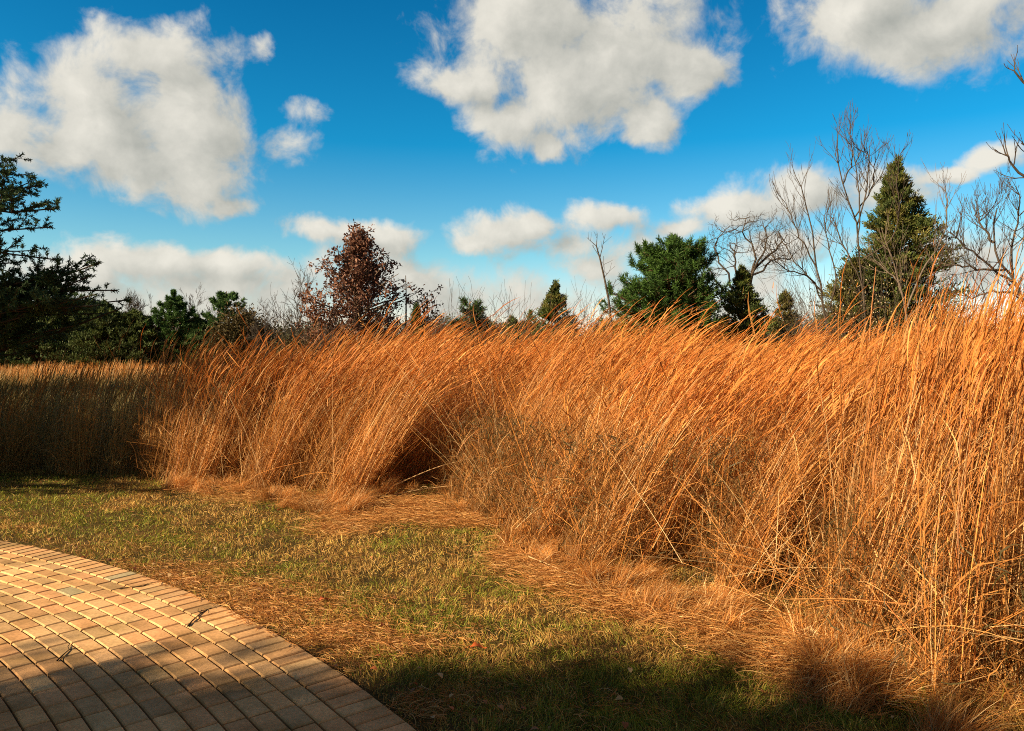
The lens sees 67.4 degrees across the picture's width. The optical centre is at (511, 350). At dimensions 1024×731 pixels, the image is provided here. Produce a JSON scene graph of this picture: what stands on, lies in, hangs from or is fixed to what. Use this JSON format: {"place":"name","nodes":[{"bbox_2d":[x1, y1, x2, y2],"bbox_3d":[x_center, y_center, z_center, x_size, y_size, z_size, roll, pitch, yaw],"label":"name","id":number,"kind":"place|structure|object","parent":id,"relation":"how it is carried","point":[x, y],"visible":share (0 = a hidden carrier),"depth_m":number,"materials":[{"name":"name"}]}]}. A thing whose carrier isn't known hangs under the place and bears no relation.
{"place":"outdoors","nodes":[
{"label":"outdoors","id":0,"kind":"place"},
{"bbox_2d":[0,357,273,441],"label":"meadow grass","id":1,"kind":"structure","parent":0,"point":[6,373],"depth_m":29.63,"materials":[{"name":"brown plant"}]},
{"bbox_2d":[0,551,355,730],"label":"patio","id":2,"kind":"structure","parent":0,"point":[137,661],"depth_m":3.81,"materials":[{"name":"beige brick"}]},
{"bbox_2d":[56,644,79,660],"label":"twig","id":3,"kind":"object","parent":2,"relation":"on","point":[66,652],"visible":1,"depth_m":4.02,"materials":[{"name":"brown wood"}]},
{"bbox_2d":[270,327,308,362],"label":"shrub","id":4,"kind":"object","parent":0,"point":[288,338],"visible":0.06,"depth_m":33.66,"materials":[{"name":"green plant"}]},
{"bbox_2d":[0,391,1023,730],"bbox_3d":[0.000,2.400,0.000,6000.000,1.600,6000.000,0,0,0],"label":"ground","id":5,"kind":"structure","parent":0,"point":[364,679],"depth_m":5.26,"materials":[{"name":"green plant"}]},
{"bbox_2d":[0,341,37,370],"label":"cedar tree","id":6,"kind":"object","parent":5,"relation":"on","point":[16,357],"visible":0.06,"depth_m":46.80,"materials":[{"name":"green plant"}]},
{"bbox_2d":[0,311,76,371],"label":"cedar tree","id":7,"kind":"object","parent":5,"relation":"on","point":[26,356],"visible":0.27,"depth_m":46.08,"materials":[{"name":"green plant"}]},
{"bbox_2d":[0,152,132,360],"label":"pine","id":8,"kind":"object","parent":5,"relation":"on","point":[39,293],"visible":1,"depth_m":9.60,"materials":[{"name":"green plant"}]},
{"bbox_2d":[29,297,105,367],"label":"cedar tree","id":9,"kind":"object","parent":5,"relation":"on","point":[54,338],"visible":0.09,"depth_m":46.45,"materials":[{"name":"green plant"}]},
{"bbox_2d":[45,300,147,368],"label":"cedar tree","id":10,"kind":"object","parent":5,"relation":"on","point":[86,340],"visible":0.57,"depth_m":45.72,"materials":[{"name":"green plant"}]},
{"bbox_2d":[93,307,173,368],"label":"cedar tree","id":11,"kind":"object","parent":5,"relation":"on","point":[136,327],"visible":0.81,"depth_m":46.16,"materials":[{"name":"green plant"}]},
{"bbox_2d":[121,290,157,315],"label":"bare tree","id":12,"kind":"object","parent":5,"relation":"on","point":[138,304],"visible":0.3,"depth_m":53.29,"materials":[{"name":"grey plant"}]},
{"bbox_2d":[136,288,200,367],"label":"pine tree","id":13,"kind":"object","parent":5,"relation":"on","point":[178,317],"visible":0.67,"depth_m":47.17,"materials":[{"name":"green plant"}]},
{"bbox_2d":[6,691,344,730],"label":"patio bed","id":14,"kind":"object","parent":5,"relation":"on","point":[80,715],"visible":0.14,"depth_m":3.30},
{"bbox_2d":[0,541,415,730],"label":"patio border","id":15,"kind":"object","parent":14,"relation":"on","point":[353,705],"visible":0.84,"depth_m":4.12,"materials":[{"name":"brick"}]},
{"bbox_2d":[187,608,210,626],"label":"twig","id":16,"kind":"object","parent":15,"relation":"on","point":[197,616],"visible":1,"depth_m":4.54,"materials":[{"name":"brown wood"}]},
{"bbox_2d":[167,317,226,368],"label":"cedar tree","id":17,"kind":"object","parent":5,"relation":"on","point":[200,323],"visible":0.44,"depth_m":47.08,"materials":[{"name":"green plant"}]},
{"bbox_2d":[180,282,220,322],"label":"bare tree","id":18,"kind":"object","parent":5,"relation":"on","point":[190,300],"visible":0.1,"depth_m":54.40,"materials":[{"name":"grey plant"}]},
{"bbox_2d":[186,290,255,363],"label":"pine tree","id":19,"kind":"object","parent":5,"relation":"on","point":[223,298],"visible":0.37,"depth_m":47.59,"materials":[{"name":"green plant"}]},
{"bbox_2d":[192,302,286,368],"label":"shrub","id":20,"kind":"object","parent":5,"relation":"on","point":[231,332],"visible":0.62,"depth_m":43.94,"materials":[{"name":"leaves"},{"name":"bark"}]},
{"bbox_2d":[246,292,282,359],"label":"bare tree","id":21,"kind":"object","parent":5,"relation":"on","point":[265,324],"visible":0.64,"depth_m":35.98,"materials":[{"name":"brown plant"}]},
{"bbox_2d":[265,256,319,345],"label":"bare tree","id":22,"kind":"object","parent":5,"relation":"on","point":[297,293],"visible":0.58,"depth_m":33.66,"materials":[{"name":"brown plant"}]},
{"bbox_2d":[219,285,378,377],"bbox_3d":[-5.285,-0.123,20.171,4.088,3.468,4.188,0,0,-38],"label":"scrub bush","id":23,"kind":"object","parent":5,"relation":"on","point":[329,338],"visible":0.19,"depth_m":19.94,"materials":[{"name":"brown plant"}]},
{"bbox_2d":[298,278,345,352],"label":"young oak","id":24,"kind":"object","parent":5,"relation":"on","point":[315,310],"visible":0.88,"depth_m":24.82,"materials":[{"name":"brown plant"}]},
{"bbox_2d":[293,219,417,360],"bbox_3d":[-5.635,-1.498,27.160,4.664,6.299,4.857,0,0,0],"label":"oak tree","id":25,"kind":"object","parent":5,"relation":"on","point":[357,256],"visible":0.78,"depth_m":26.58,"materials":[{"name":"brown plant"}]},
{"bbox_2d":[402,275,409,334],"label":"dead tree","id":26,"kind":"object","parent":5,"relation":"on","point":[406,305],"visible":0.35,"depth_m":26.97,"materials":[{"name":"wood"}]},
{"bbox_2d":[351,293,467,352],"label":"scrub bush","id":27,"kind":"object","parent":5,"relation":"on","point":[397,323],"visible":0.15,"depth_m":26.47,"materials":[{"name":"brown plant"}]},
{"bbox_2d":[402,302,428,346],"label":"cedar tree","id":28,"kind":"object","parent":5,"relation":"on","point":[416,305],"visible":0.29,"depth_m":25.93,"materials":[{"name":"green plant"}]},
{"bbox_2d":[411,284,443,337],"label":"young oak","id":29,"kind":"object","parent":5,"relation":"on","point":[425,306],"visible":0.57,"depth_m":27.93,"materials":[{"name":"brown plant"}]},
{"bbox_2d":[379,278,512,381],"bbox_3d":[-1.403,-0.100,20.137,3.518,3.422,3.347,0,0,40],"label":"scrub bush","id":30,"kind":"object","parent":5,"relation":"on","point":[435,317],"visible":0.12,"depth_m":19.70,"materials":[{"name":"brown plant"}]},
{"bbox_2d":[448,295,493,350],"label":"pine tree","id":31,"kind":"object","parent":5,"relation":"on","point":[468,305],"visible":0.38,"depth_m":29.79,"materials":[{"name":"green plant"}]},
{"bbox_2d":[464,642,486,648],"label":"dead leaf","id":32,"kind":"object","parent":5,"relation":"on","point":[476,644],"visible":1,"depth_m":4.05,"materials":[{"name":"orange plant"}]},
{"bbox_2d":[425,276,576,358],"bbox_3d":[-0.657,-0.167,20.104,3.775,3.555,3.608,0,0,-22],"label":"scrub bush","id":33,"kind":"object","parent":5,"relation":"on","point":[496,316],"visible":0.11,"depth_m":19.76,"materials":[{"name":"brown plant"}]},
{"bbox_2d":[494,314,524,342],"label":"cedar tree","id":34,"kind":"object","parent":5,"relation":"on","point":[513,319],"visible":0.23,"depth_m":31.83,"materials":[{"name":"green plant"}]},
{"bbox_2d":[0,234,1023,730],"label":"tall grass","id":35,"kind":"structure","parent":5,"relation":"on","point":[894,464],"depth_m":5.83,"materials":[{"name":"brown plant"}]},
{"bbox_2d":[142,343,166,430],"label":"tall stalk","id":36,"kind":"object","parent":35,"relation":"on","point":[151,387],"visible":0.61,"depth_m":10.00,"materials":[{"name":"brown plant"}]},
{"bbox_2d":[783,583,913,605],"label":"fallen stalk","id":37,"kind":"object","parent":35,"relation":"on","point":[840,599],"visible":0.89,"depth_m":3.86,"materials":[{"name":"brown plant"}]},
{"bbox_2d":[867,268,877,359],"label":"tall stalk","id":38,"kind":"object","parent":35,"relation":"on","point":[871,309],"visible":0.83,"depth_m":7.50,"materials":[{"name":"brown plant"}]},
{"bbox_2d":[0,472,1023,730],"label":"straw litter","id":39,"kind":"object","parent":5,"relation":"on","point":[744,646],"visible":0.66,"depth_m":4.56,"materials":[{"name":"brown plant"}]},
{"bbox_2d":[393,485,458,494],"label":"fallen stalk","id":40,"kind":"object","parent":39,"relation":"on","point":[421,489],"visible":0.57,"depth_m":8.30,"materials":[{"name":"brown plant"}]},
{"bbox_2d":[396,460,461,484],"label":"fallen stalk","id":41,"kind":"object","parent":39,"relation":"on","point":[423,472],"visible":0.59,"depth_m":8.69,"materials":[{"name":"brown plant"}]},
{"bbox_2d":[528,554,585,582],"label":"fallen stalk","id":42,"kind":"object","parent":39,"relation":"on","point":[548,564],"visible":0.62,"depth_m":5.43,"materials":[{"name":"beige plant"}]},
{"bbox_2d":[797,626,819,635],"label":"dead leaf","id":43,"kind":"object","parent":39,"relation":"on","point":[812,631],"visible":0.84,"depth_m":4.12,"materials":[{"name":"beige plant"}]},
{"bbox_2d":[885,603,976,720],"bbox_3d":[1.834,1.343,3.352,0.372,0.426,0.129,0,0,34],"label":"fallen stalk","id":44,"kind":"object","parent":39,"relation":"on","point":[924,650],"visible":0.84,"depth_m":3.33,"materials":[{"name":"brown plant"}]},
{"bbox_2d":[459,280,570,358],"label":"scrub bush","id":45,"kind":"object","parent":5,"relation":"on","point":[519,321],"visible":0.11,"depth_m":22.43,"materials":[{"name":"brown plant"}]},
{"bbox_2d":[520,309,539,346],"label":"cedar tree","id":46,"kind":"object","parent":5,"relation":"on","point":[530,311],"visible":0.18,"depth_m":32.87,"materials":[{"name":"green plant"}]},
{"bbox_2d":[519,279,578,348],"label":"cedar tree","id":47,"kind":"object","parent":5,"relation":"on","point":[556,299],"visible":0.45,"depth_m":25.82,"materials":[{"name":"green plant"}]},
{"bbox_2d":[147,311,1011,367],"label":"wood","id":48,"kind":"object","parent":5,"relation":"on","point":[440,329],"visible":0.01,"depth_m":61.26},
{"bbox_2d":[558,303,605,342],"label":"bare tree","id":49,"kind":"object","parent":5,"relation":"on","point":[590,323],"visible":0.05,"depth_m":27.41,"materials":[{"name":"brown plant"}]},
{"bbox_2d":[517,284,654,349],"bbox_3d":[2.002,-0.191,19.829,4.271,3.606,3.766,0,0,-20],"label":"scrub bush","id":50,"kind":"object","parent":5,"relation":"on","point":[567,320],"visible":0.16,"depth_m":19.71,"materials":[{"name":"brown plant"}]},
{"bbox_2d":[538,281,639,344],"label":"scrub bush","id":51,"kind":"object","parent":5,"relation":"on","point":[580,315],"visible":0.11,"depth_m":23.90,"materials":[{"name":"brown plant"}]},
{"bbox_2d":[588,232,620,342],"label":"sapling","id":52,"kind":"object","parent":5,"relation":"on","point":[608,295],"visible":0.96,"depth_m":17.98,"materials":[{"name":"brown plant"}]},
{"bbox_2d":[559,298,652,343],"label":"scrub bush","id":53,"kind":"object","parent":5,"relation":"on","point":[601,315],"visible":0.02,"depth_m":22.64,"materials":[{"name":"brown plant"}]},
{"bbox_2d":[594,233,732,351],"bbox_3d":[3.970,-0.732,20.020,3.746,4.782,3.747,0,0,0],"label":"pine tree","id":54,"kind":"object","parent":5,"relation":"on","point":[679,263],"visible":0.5,"depth_m":19.23,"materials":[{"name":"green plant"}]},
{"bbox_2d":[716,261,777,354],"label":"cedar tree","id":55,"kind":"object","parent":5,"relation":"on","point":[736,301],"visible":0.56,"depth_m":19.78,"materials":[{"name":"green plant"}]},
{"bbox_2d":[693,203,809,343],"bbox_3d":[6.725,-1.371,21.981,3.876,6.046,2.150,0,0,-21],"label":"bare tree","id":56,"kind":"object","parent":5,"relation":"on","point":[757,265],"visible":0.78,"depth_m":21.98,"materials":[{"name":"brown plant"}]},
{"bbox_2d":[711,275,795,341],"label":"scrub bush","id":57,"kind":"object","parent":5,"relation":"on","point":[737,320],"visible":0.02,"depth_m":25.59,"materials":[{"name":"brown plant"}]},
{"bbox_2d":[718,268,821,344],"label":"scrub bush","id":58,"kind":"object","parent":5,"relation":"on","point":[771,309],"visible":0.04,"depth_m":26.19,"materials":[{"name":"brown plant"}]},
{"bbox_2d":[765,288,807,355],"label":"cedar tree","id":59,"kind":"object","parent":5,"relation":"on","point":[781,301],"visible":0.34,"depth_m":23.88,"materials":[{"name":"green plant"}]},
{"bbox_2d":[739,138,840,343],"bbox_3d":[6.849,-1.830,19.001,2.576,6.961,1.819,0,0,-29],"label":"bare tree","id":60,"kind":"object","parent":5,"relation":"on","point":[803,242],"visible":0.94,"depth_m":19.00,"materials":[{"name":"brown plant"}]},
{"bbox_2d":[768,263,884,351],"bbox_3d":[8.855,-0.627,22.065,4.321,4.475,4.580,0,0,-28],"label":"scrub bush","id":61,"kind":"object","parent":5,"relation":"on","point":[800,313],"visible":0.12,"depth_m":22.76,"materials":[{"name":"brown plant"}]},
{"bbox_2d":[741,255,912,355],"bbox_3d":[7.250,-0.551,19.897,5.703,4.321,3.940,0,0,0],"label":"scrub bush","id":62,"kind":"object","parent":5,"relation":"on","point":[789,329],"visible":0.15,"depth_m":19.82,"materials":[{"name":"brown plant"}]},
{"bbox_2d":[741,221,942,353],"bbox_3d":[8.188,-0.621,18.166,4.093,4.766,4.048,0,0,42],"label":"scrub bush","id":63,"kind":"object","parent":5,"relation":"on","point":[831,306],"visible":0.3,"depth_m":18.01,"materials":[{"name":"brown plant"}]},
{"bbox_2d":[802,255,908,353],"bbox_3d":[9.165,-0.458,20.683,2.894,4.222,2.876,0,0,0],"label":"cedar tree","id":64,"kind":"object","parent":5,"relation":"on","point":[845,281],"visible":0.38,"depth_m":20.35,"materials":[{"name":"green plant"}]},
{"bbox_2d":[815,102,912,347],"bbox_3d":[8.221,-2.164,17.955,2.089,7.629,1.417,0,0,40],"label":"bare tree","id":65,"kind":"object","parent":5,"relation":"on","point":[851,143],"visible":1,"depth_m":17.95,"materials":[{"name":"brown plant"}]},
{"bbox_2d":[809,154,975,342],"bbox_3d":[10.269,-1.883,20.941,4.020,7.073,4.898,0,0,0],"label":"cedar tree","id":66,"kind":"object","parent":5,"relation":"on","point":[915,220],"visible":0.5,"depth_m":20.42,"materials":[{"name":"green plant"}]},
{"bbox_2d":[858,159,992,330],"bbox_3d":[9.352,-1.337,17.266,3.030,5.977,1.620,0,0,0],"label":"bare tree","id":67,"kind":"object","parent":5,"relation":"on","point":[904,267],"visible":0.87,"depth_m":17.00,"materials":[{"name":"brown plant"}]},
{"bbox_2d":[835,250,1023,347],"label":"scrub bush","id":68,"kind":"object","parent":5,"relation":"on","point":[901,305],"visible":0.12,"depth_m":17.89,"materials":[{"name":"brown plant"}]},
{"bbox_2d":[912,161,1023,321],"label":"bare tree","id":69,"kind":"object","parent":5,"relation":"on","point":[985,229],"visible":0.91,"depth_m":13.01,"materials":[{"name":"brown plant"}]},
{"bbox_2d":[0,0,1023,334],"label":"sky","id":70,"kind":"structure","parent":0,"point":[183,144],"materials":[{"name":"blue"}]},
{"bbox_2d":[986,45,1023,178],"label":"bare tree","id":71,"kind":"object","parent":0,"point":[1022,143],"visible":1,"depth_m":8.97,"materials":[{"name":"brown plant"}]}
]}

